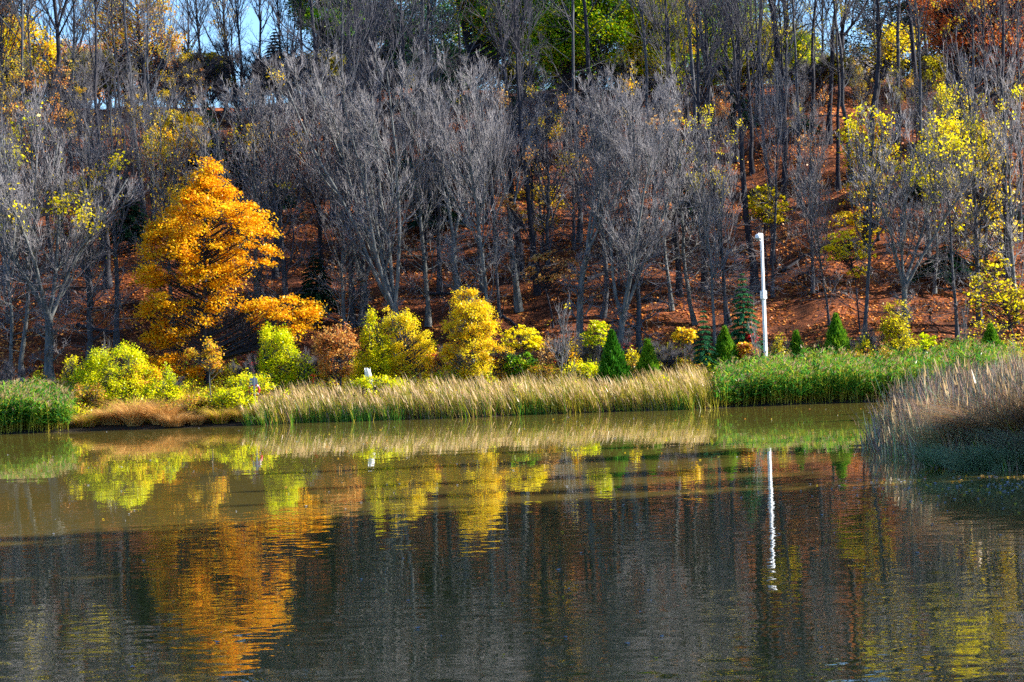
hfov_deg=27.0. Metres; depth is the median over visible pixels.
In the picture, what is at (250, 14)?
sky
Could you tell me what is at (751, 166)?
woodland tree
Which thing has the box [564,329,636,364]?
bare shrub
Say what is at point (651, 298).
fallen log
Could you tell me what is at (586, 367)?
shrub
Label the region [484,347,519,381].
bare shrub
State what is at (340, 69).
woodland tree
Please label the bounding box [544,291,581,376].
bare sapling
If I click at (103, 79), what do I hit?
crest bush
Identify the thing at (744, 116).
evergreen tree
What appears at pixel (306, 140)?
woodland tree
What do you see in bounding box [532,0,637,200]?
woodland tree
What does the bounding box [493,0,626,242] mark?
woodland tree
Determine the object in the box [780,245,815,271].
fallen log
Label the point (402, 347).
forked yellow tree
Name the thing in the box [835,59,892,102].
crest bush
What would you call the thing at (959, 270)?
evergreen tree
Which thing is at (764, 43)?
crest tree
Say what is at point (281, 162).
woodland tree
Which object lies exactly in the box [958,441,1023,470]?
grass tussock
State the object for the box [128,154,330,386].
maple tree
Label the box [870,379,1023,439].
grass tussock
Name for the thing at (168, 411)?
grass tussock
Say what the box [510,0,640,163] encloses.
crest tree
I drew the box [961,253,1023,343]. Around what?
tree
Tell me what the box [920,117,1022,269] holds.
tree
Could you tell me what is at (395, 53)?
evergreen tree
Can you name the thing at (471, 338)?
golden tree
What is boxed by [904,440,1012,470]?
grass tussock
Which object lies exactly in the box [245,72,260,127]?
woodland tree
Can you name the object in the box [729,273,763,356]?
spruce tree
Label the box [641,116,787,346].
bare tree
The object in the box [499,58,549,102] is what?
crest bush
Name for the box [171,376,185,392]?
bare shrub
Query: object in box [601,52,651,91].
crest bush
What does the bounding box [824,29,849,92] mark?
woodland tree
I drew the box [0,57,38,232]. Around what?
woodland tree
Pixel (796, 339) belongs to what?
cone conifer
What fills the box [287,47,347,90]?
crest bush
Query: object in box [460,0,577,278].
woodland tree
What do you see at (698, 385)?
cattail reeds
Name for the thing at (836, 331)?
cone conifer
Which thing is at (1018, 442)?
grass tussock
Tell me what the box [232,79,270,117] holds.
crest bush
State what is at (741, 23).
backing tree
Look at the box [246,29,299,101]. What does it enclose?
evergreen tree
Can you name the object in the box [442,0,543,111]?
crest tree
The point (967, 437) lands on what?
grass tussock
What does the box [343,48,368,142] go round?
woodland tree
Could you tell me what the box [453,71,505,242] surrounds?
woodland tree
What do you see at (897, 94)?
woodland tree
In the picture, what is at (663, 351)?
bare shrub
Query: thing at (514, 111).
evergreen tree
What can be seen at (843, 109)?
woodland tree
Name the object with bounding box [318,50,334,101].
woodland tree
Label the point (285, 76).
woodland tree
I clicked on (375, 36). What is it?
woodland tree
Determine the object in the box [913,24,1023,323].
bare tree
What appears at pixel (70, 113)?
woodland tree
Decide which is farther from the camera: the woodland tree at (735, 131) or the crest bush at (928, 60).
the crest bush at (928, 60)
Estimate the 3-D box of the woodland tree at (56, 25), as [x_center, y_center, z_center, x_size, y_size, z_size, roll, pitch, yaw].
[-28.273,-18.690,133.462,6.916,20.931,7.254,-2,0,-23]
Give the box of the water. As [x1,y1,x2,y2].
[0,402,1023,681]
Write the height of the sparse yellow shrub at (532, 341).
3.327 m
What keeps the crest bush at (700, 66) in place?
on the ground
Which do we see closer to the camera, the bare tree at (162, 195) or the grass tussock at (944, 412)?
the grass tussock at (944, 412)
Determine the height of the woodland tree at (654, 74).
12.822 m
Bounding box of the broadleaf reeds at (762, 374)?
[710,335,1023,407]
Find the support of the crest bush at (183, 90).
on the ground
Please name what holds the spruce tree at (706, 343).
on the ground
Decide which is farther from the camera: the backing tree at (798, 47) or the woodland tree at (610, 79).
the backing tree at (798, 47)
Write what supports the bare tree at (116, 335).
on the ground
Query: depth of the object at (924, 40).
148.25 m
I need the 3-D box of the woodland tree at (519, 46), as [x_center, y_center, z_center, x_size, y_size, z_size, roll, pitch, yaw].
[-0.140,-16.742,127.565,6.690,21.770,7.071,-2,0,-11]
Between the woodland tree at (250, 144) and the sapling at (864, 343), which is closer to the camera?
the sapling at (864, 343)
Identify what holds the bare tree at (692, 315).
on the ground
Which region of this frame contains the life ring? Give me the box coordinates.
[248,385,259,395]
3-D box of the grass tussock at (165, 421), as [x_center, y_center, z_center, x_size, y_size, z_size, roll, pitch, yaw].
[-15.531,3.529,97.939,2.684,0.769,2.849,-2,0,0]
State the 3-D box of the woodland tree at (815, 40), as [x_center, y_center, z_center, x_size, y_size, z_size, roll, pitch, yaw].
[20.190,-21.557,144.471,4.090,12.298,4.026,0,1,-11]
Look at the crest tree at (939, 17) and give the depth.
126.56 m
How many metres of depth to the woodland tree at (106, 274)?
121.45 m
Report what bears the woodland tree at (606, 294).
on the ground
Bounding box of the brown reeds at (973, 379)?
[845,338,1023,469]
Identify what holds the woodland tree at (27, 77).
on the ground
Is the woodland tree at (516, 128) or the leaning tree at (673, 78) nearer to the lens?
the woodland tree at (516, 128)
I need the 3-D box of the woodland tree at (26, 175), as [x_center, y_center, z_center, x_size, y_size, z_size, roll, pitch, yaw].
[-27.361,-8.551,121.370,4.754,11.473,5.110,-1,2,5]
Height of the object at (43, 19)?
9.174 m
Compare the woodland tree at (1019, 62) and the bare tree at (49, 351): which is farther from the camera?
the woodland tree at (1019, 62)
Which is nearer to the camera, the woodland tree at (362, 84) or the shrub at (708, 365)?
the shrub at (708, 365)
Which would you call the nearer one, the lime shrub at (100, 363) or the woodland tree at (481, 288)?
the lime shrub at (100, 363)
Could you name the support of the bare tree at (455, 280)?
on the ground
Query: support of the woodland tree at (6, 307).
on the ground
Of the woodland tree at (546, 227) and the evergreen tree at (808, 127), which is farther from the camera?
the evergreen tree at (808, 127)
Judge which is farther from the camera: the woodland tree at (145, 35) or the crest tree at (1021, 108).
the crest tree at (1021, 108)
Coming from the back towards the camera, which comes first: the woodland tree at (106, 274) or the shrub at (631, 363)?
the woodland tree at (106, 274)
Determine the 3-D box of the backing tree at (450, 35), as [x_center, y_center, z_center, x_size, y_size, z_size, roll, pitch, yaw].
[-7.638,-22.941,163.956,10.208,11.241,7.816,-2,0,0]
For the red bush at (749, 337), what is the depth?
105.91 m
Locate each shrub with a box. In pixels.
[0,358,35,384]
[66,339,159,410]
[72,382,107,413]
[114,361,163,403]
[139,375,183,403]
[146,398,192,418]
[160,394,219,416]
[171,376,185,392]
[211,378,257,410]
[226,368,279,396]
[230,352,262,384]
[288,346,335,391]
[347,372,408,401]
[429,344,461,375]
[433,367,471,383]
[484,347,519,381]
[499,324,544,381]
[501,351,538,381]
[522,363,565,382]
[547,339,602,375]
[560,360,598,383]
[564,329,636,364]
[625,359,638,376]
[651,340,695,372]
[667,356,709,375]
[695,359,714,375]
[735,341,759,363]
[753,340,790,359]
[840,346,895,364]
[849,325,885,354]
[946,310,1021,347]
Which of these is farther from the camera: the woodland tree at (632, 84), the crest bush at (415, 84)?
the crest bush at (415, 84)
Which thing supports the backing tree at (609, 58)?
on the ground
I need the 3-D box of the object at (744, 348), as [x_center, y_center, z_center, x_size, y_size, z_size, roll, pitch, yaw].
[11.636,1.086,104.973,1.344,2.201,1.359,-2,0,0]
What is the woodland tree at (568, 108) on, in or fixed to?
on the ground
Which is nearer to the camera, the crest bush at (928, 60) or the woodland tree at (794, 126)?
the woodland tree at (794, 126)
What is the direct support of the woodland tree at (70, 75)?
on the ground
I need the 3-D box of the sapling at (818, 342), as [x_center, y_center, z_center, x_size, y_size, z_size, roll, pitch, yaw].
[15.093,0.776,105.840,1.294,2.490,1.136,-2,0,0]
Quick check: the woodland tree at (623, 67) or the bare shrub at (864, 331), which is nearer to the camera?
the bare shrub at (864, 331)
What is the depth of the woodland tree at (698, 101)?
119.53 m
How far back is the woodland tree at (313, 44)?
130.59 m
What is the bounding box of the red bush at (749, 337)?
[745,333,761,344]
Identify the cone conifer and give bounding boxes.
[591,329,632,385]
[632,338,661,383]
[711,325,744,374]
[787,329,807,360]
[822,312,854,357]
[980,323,1006,350]
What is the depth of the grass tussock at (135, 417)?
98.28 m
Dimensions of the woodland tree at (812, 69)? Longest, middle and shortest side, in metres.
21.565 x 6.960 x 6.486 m
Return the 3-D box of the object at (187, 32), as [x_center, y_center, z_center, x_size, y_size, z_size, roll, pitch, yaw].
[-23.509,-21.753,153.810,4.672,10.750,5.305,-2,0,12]
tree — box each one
[0,0,43,144]
[0,0,92,243]
[0,14,65,109]
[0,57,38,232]
[0,67,123,382]
[0,70,41,285]
[0,90,69,290]
[0,101,46,323]
[0,107,97,377]
[0,110,149,385]
[0,112,31,326]
[1,42,67,251]
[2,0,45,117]
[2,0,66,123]
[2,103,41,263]
[4,47,75,270]
[5,52,103,303]
[8,0,79,132]
[12,41,45,141]
[23,0,113,206]
[25,0,113,203]
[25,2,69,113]
[32,114,143,359]
[34,35,127,106]
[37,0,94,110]
[44,68,138,287]
[45,70,80,161]
[47,27,91,64]
[48,0,137,260]
[48,56,94,220]
[56,161,127,322]
[61,30,108,163]
[68,0,144,191]
[74,0,186,134]
[76,57,166,350]
[76,62,92,118]
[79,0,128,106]
[80,36,119,108]
[83,24,183,105]
[84,0,195,213]
[92,0,210,264]
[97,4,140,125]
[102,177,158,251]
[107,59,163,230]
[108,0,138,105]
[116,58,143,133]
[116,87,145,176]
[117,73,201,326]
[126,77,182,221]
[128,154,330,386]
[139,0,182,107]
[148,59,160,107]
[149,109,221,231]
[151,39,203,193]
[156,16,195,107]
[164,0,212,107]
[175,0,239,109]
[180,49,312,320]
[182,103,228,165]
[186,96,218,178]
[187,86,202,114]
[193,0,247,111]
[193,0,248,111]
[195,69,212,119]
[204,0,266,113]
[207,59,344,327]
[207,112,235,192]
[215,205,250,371]
[218,116,261,189]
[222,98,301,277]
[231,93,279,208]
[236,0,356,225]
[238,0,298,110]
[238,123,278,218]
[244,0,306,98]
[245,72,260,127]
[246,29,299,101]
[252,36,440,356]
[254,320,304,392]
[255,80,303,243]
[258,177,304,212]
[259,0,433,328]
[268,62,365,314]
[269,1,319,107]
[276,0,384,96]
[276,53,293,104]
[277,27,333,182]
[279,84,309,201]
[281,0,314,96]
[281,49,427,326]
[287,0,366,85]
[290,109,325,171]
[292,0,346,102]
[292,247,346,322]
[293,101,391,347]
[310,0,452,282]
[311,1,426,90]
[311,319,364,386]
[314,77,396,300]
[317,0,366,126]
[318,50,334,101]
[320,1,369,74]
[321,0,413,238]
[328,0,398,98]
[334,0,414,98]
[334,56,347,102]
[335,110,394,171]
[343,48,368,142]
[345,34,392,169]
[349,0,413,136]
[350,304,397,386]
[365,0,425,94]
[365,0,462,167]
[366,0,407,113]
[366,0,438,205]
[367,43,467,326]
[374,0,471,87]
[380,305,438,385]
[382,147,417,207]
[388,0,505,291]
[396,38,467,270]
[400,71,499,327]
[400,74,430,164]
[402,159,470,233]
[406,31,430,127]
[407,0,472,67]
[409,46,470,118]
[412,0,527,90]
[414,0,455,128]
[419,44,515,346]
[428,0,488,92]
[433,284,509,384]
[436,84,452,139]
[438,67,557,318]
[438,95,525,291]
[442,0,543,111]
[447,88,475,163]
[450,0,558,295]
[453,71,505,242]
[457,52,549,311]
[460,0,554,241]
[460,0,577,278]
[476,1,597,92]
[480,84,509,218]
[482,1,503,92]
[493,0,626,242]
[498,93,537,133]
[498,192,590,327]
[499,73,566,278]
[502,82,517,163]
[502,92,533,198]
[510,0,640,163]
[512,81,594,269]
[514,59,531,106]
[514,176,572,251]
[515,95,560,221]
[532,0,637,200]
[537,93,597,249]
[540,103,585,136]
[545,60,588,160]
[551,8,633,89]
[556,69,681,353]
[557,93,599,198]
[559,93,646,318]
[571,75,706,342]
[574,88,621,215]
[579,122,653,285]
[580,65,600,121]
[581,0,687,255]
[584,61,680,352]
[586,63,772,325]
[587,115,629,149]
[591,29,615,78]
[591,54,610,104]
[592,58,745,310]
[595,0,667,139]
[601,65,626,117]
[602,0,709,296]
[602,2,722,101]
[605,3,717,88]
[606,54,667,207]
[611,86,644,164]
[613,0,699,185]
[615,0,695,143]
[615,48,627,97]
[615,91,659,210]
[620,0,775,225]
[632,0,726,118]
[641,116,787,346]
[644,0,736,291]
[650,90,713,244]
[651,0,678,124]
[654,0,704,55]
[661,0,747,128]
[670,168,712,213]
[671,0,704,118]
[674,135,776,327]
[677,73,696,136]
[678,104,774,324]
[679,0,759,194]
[685,0,752,161]
[686,0,769,85]
[686,1,781,85]
[687,0,806,292]
[692,83,749,216]
[693,310,718,372]
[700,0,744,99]
[701,0,806,264]
[712,13,794,86]
[713,90,759,127]
[715,82,730,144]
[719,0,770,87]
[720,0,831,140]
[721,0,772,174]
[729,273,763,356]
[734,32,812,297]
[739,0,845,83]
[740,20,829,84]
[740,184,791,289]
[741,0,854,207]
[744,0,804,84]
[744,0,830,212]
[748,0,819,184]
[749,0,835,181]
[754,0,780,125]
[762,1,797,68]
[769,86,838,293]
[779,72,951,335]
[780,31,820,78]
[781,2,828,44]
[787,1,905,180]
[787,97,803,161]
[789,115,821,133]
[789,153,853,325]
[793,59,816,122]
[800,0,845,111]
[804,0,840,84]
[809,0,900,190]
[820,0,942,78]
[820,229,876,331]
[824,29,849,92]
[825,0,906,143]
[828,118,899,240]
[835,0,978,257]
[836,43,865,106]
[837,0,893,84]
[842,59,870,123]
[843,0,960,244]
[844,110,1016,346]
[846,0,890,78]
[847,61,872,139]
[848,0,918,125]
[850,0,945,142]
[860,13,926,108]
[867,86,904,172]
[871,103,989,293]
[876,299,919,357]
[880,1,1020,77]
[881,66,912,158]
[892,93,1012,338]
[893,62,937,204]
[897,0,1023,234]
[900,11,962,110]
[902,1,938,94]
[902,147,954,195]
[903,71,932,163]
[904,71,917,136]
[905,0,1023,147]
[905,32,926,81]
[905,67,960,233]
[910,246,982,283]
[913,0,985,201]
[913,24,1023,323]
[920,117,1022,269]
[929,0,1023,262]
[937,74,956,117]
[947,91,999,177]
[948,41,1023,323]
[955,0,1023,277]
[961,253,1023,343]
[963,189,1023,228]
[965,71,1023,141]
[967,0,1023,241]
[975,68,1023,179]
[993,1,1023,128]
[1007,66,1023,152]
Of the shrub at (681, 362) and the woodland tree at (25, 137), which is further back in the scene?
the woodland tree at (25, 137)
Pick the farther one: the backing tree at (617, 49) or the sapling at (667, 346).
the backing tree at (617, 49)
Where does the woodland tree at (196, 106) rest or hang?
on the ground
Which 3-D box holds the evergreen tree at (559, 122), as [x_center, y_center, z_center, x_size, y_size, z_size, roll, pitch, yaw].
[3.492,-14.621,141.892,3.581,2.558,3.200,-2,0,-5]
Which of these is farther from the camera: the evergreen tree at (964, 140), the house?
the house
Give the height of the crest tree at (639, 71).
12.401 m
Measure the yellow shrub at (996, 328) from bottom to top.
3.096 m
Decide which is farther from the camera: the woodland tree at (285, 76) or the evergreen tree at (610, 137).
the woodland tree at (285, 76)
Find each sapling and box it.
[59,354,84,387]
[100,332,110,381]
[142,350,219,388]
[159,361,178,396]
[183,336,225,398]
[219,358,241,388]
[294,354,318,386]
[313,365,334,392]
[342,350,364,383]
[429,346,451,377]
[494,343,517,382]
[535,337,557,382]
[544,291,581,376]
[559,337,582,369]
[579,320,611,370]
[625,345,638,363]
[655,342,675,374]
[670,327,698,375]
[695,347,715,369]
[747,317,760,360]
[768,332,792,360]
[808,332,827,355]
[853,334,875,355]
[958,297,969,347]
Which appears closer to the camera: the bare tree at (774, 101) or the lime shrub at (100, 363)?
the lime shrub at (100, 363)
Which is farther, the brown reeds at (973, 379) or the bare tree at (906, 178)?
the bare tree at (906, 178)
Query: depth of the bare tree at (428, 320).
115.87 m
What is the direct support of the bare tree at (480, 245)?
on the ground
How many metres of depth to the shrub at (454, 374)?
103.77 m
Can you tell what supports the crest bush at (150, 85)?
on the ground
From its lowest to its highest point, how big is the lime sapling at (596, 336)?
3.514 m
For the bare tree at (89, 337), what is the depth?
114.05 m
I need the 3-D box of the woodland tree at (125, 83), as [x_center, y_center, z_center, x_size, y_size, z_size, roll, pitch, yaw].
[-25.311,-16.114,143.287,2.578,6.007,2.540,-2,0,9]
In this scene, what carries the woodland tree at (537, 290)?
on the ground
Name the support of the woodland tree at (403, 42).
on the ground
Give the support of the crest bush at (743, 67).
on the ground
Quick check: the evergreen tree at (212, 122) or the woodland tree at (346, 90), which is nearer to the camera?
the woodland tree at (346, 90)
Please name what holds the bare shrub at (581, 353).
on the ground
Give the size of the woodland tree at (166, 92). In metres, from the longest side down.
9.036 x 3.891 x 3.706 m
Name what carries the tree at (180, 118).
on the ground
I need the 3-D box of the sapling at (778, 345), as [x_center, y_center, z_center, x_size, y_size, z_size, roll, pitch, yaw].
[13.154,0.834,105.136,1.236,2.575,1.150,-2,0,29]
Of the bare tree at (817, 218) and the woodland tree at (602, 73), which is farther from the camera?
the woodland tree at (602, 73)
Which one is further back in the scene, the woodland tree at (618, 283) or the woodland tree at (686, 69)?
the woodland tree at (686, 69)
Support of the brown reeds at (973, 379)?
on the ground
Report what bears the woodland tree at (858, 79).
on the ground
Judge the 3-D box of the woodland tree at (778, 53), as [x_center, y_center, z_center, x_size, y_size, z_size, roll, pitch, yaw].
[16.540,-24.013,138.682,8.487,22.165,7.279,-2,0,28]
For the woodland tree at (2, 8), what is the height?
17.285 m
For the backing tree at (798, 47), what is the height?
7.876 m
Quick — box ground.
[0,77,1023,433]
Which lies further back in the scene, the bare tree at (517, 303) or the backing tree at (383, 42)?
the backing tree at (383, 42)
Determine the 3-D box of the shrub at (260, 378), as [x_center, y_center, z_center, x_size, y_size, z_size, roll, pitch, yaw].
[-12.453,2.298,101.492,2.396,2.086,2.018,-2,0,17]
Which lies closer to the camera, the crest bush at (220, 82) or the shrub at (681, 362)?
the shrub at (681, 362)
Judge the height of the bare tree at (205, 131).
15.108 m
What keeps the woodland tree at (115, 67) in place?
on the ground
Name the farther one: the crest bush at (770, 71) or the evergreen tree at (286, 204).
the crest bush at (770, 71)
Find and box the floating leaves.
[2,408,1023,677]
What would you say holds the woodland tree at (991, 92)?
on the ground
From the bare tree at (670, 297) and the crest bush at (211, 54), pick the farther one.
the crest bush at (211, 54)
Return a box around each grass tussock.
[70,413,107,426]
[79,408,126,424]
[92,409,131,424]
[94,394,169,425]
[123,398,196,424]
[147,410,201,426]
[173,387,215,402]
[183,413,208,424]
[194,405,240,423]
[218,406,258,421]
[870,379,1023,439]
[879,416,970,451]
[889,436,982,467]
[890,399,1021,432]
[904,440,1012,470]
[906,402,1023,450]
[958,424,1023,459]
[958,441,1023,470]
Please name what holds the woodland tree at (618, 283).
on the ground
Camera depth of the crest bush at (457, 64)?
148.07 m
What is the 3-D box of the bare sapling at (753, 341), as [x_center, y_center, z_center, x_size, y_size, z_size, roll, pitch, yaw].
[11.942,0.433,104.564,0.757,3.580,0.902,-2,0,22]
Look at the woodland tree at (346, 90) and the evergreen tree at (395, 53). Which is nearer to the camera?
the woodland tree at (346, 90)
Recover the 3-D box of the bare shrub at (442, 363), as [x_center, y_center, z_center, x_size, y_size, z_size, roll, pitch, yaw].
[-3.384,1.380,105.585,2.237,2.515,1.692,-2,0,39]
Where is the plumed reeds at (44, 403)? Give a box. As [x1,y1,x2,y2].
[0,376,81,433]
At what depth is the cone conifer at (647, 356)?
102.76 m
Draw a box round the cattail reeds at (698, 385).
[232,364,720,425]
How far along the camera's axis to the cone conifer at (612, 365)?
102.14 m
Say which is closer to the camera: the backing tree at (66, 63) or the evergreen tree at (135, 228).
the evergreen tree at (135, 228)
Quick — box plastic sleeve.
[364,368,372,389]
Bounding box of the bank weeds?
[1,333,1023,426]
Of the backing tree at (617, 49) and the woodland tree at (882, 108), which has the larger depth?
the backing tree at (617, 49)
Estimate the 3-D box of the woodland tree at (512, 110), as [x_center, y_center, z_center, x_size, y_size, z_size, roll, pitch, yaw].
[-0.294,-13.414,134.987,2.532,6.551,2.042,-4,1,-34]
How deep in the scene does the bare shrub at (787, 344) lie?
105.43 m
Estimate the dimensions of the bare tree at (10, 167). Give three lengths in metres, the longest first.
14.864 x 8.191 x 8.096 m
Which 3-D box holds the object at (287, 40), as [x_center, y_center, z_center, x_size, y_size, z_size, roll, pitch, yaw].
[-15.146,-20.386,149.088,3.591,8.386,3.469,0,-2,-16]
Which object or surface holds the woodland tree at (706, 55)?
on the ground
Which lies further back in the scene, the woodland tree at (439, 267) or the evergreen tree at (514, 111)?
the evergreen tree at (514, 111)
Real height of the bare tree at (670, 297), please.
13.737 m
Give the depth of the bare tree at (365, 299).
116.70 m
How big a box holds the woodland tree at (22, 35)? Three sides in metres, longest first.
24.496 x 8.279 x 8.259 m
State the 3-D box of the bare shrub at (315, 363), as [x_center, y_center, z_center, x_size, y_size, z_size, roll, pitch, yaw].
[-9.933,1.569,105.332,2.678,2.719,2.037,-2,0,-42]
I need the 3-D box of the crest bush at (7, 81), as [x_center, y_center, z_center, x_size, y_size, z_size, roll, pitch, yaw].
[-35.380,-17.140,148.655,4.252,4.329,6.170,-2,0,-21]
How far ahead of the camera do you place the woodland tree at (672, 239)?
124.54 m
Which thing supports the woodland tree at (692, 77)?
on the ground
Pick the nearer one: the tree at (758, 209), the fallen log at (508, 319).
the fallen log at (508, 319)
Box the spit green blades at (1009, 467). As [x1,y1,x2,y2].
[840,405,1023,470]
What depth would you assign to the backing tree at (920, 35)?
165.38 m
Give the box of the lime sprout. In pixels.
[917,332,936,353]
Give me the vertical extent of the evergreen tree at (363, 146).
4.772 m
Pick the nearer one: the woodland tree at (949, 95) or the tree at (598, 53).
the woodland tree at (949, 95)
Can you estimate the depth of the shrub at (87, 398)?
101.40 m
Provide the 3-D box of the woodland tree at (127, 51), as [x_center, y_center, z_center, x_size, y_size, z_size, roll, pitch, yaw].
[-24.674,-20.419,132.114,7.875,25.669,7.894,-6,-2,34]
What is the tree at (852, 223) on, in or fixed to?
on the ground
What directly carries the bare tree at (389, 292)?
on the ground
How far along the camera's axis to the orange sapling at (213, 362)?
101.95 m
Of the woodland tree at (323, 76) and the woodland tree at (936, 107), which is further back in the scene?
the woodland tree at (323, 76)
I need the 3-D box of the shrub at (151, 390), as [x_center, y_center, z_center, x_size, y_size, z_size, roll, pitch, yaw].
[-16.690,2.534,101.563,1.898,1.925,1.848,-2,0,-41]
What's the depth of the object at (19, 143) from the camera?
125.72 m
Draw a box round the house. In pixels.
[826,57,892,83]
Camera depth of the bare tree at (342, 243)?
114.23 m
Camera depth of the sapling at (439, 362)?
104.52 m
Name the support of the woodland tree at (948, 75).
on the ground
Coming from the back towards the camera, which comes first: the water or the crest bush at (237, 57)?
the crest bush at (237, 57)
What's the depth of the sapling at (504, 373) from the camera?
105.13 m
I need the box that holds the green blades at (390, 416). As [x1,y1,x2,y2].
[240,389,698,425]
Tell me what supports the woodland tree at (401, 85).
on the ground
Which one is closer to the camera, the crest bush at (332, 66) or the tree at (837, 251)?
the tree at (837, 251)
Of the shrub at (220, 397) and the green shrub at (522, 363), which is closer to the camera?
the shrub at (220, 397)
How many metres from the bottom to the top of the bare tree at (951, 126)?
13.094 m
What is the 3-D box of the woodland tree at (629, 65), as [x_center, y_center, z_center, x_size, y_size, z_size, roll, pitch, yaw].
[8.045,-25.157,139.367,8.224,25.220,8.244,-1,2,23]
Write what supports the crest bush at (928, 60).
on the ground
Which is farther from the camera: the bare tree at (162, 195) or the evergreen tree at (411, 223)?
the evergreen tree at (411, 223)
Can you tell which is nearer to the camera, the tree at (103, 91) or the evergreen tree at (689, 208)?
the evergreen tree at (689, 208)
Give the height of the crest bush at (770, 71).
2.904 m
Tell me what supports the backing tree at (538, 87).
on the ground
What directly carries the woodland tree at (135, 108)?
on the ground
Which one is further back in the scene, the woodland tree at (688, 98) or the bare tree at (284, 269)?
the woodland tree at (688, 98)
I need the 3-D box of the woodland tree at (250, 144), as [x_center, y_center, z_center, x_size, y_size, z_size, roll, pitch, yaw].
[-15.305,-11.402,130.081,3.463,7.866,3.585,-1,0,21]
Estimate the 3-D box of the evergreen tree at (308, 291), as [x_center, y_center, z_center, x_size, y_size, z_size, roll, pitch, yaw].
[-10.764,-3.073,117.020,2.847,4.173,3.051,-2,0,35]
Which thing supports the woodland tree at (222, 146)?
on the ground
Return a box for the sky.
[4,0,942,108]
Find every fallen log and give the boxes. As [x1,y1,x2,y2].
[76,315,112,332]
[429,281,453,295]
[489,302,517,326]
[585,263,625,280]
[643,287,677,305]
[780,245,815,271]
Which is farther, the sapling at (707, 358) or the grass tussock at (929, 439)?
the sapling at (707, 358)
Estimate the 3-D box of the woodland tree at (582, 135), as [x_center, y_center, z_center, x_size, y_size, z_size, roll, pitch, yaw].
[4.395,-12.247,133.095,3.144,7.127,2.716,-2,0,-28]
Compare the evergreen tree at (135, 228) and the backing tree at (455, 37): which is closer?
the evergreen tree at (135, 228)
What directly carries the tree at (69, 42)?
on the ground
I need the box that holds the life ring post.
[250,376,257,399]
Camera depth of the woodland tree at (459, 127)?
136.15 m
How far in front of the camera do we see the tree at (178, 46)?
196.52 m
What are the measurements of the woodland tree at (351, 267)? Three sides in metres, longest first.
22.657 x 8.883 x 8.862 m
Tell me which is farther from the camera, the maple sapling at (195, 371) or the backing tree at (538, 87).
the backing tree at (538, 87)
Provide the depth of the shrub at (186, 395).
102.46 m
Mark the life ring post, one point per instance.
(254, 381)
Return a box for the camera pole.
[755,233,767,355]
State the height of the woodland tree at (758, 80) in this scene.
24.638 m
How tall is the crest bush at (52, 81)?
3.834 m
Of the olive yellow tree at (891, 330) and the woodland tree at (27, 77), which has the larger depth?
the woodland tree at (27, 77)
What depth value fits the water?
37.87 m
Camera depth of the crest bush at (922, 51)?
148.24 m
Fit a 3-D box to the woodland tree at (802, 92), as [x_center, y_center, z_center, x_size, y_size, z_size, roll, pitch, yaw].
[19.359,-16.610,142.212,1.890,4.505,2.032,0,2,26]
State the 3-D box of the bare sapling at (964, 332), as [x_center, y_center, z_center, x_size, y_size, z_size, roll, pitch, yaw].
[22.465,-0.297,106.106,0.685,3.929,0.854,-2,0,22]
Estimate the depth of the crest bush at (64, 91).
147.49 m
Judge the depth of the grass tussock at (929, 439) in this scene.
55.92 m
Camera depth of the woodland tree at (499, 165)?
115.73 m
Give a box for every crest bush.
[0,62,19,103]
[28,62,67,114]
[45,80,86,109]
[62,47,152,112]
[127,64,178,107]
[148,41,223,111]
[158,68,203,108]
[174,54,236,116]
[183,45,236,110]
[207,40,306,95]
[210,79,247,119]
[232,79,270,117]
[250,56,310,106]
[283,85,318,118]
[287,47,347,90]
[321,66,367,93]
[367,61,420,103]
[403,74,429,95]
[418,53,469,86]
[473,53,513,87]
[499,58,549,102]
[530,48,611,95]
[570,68,616,100]
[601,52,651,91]
[642,61,690,95]
[675,50,725,95]
[719,55,753,91]
[745,52,774,90]
[783,53,829,99]
[800,52,851,97]
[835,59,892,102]
[876,47,927,88]
[891,53,950,95]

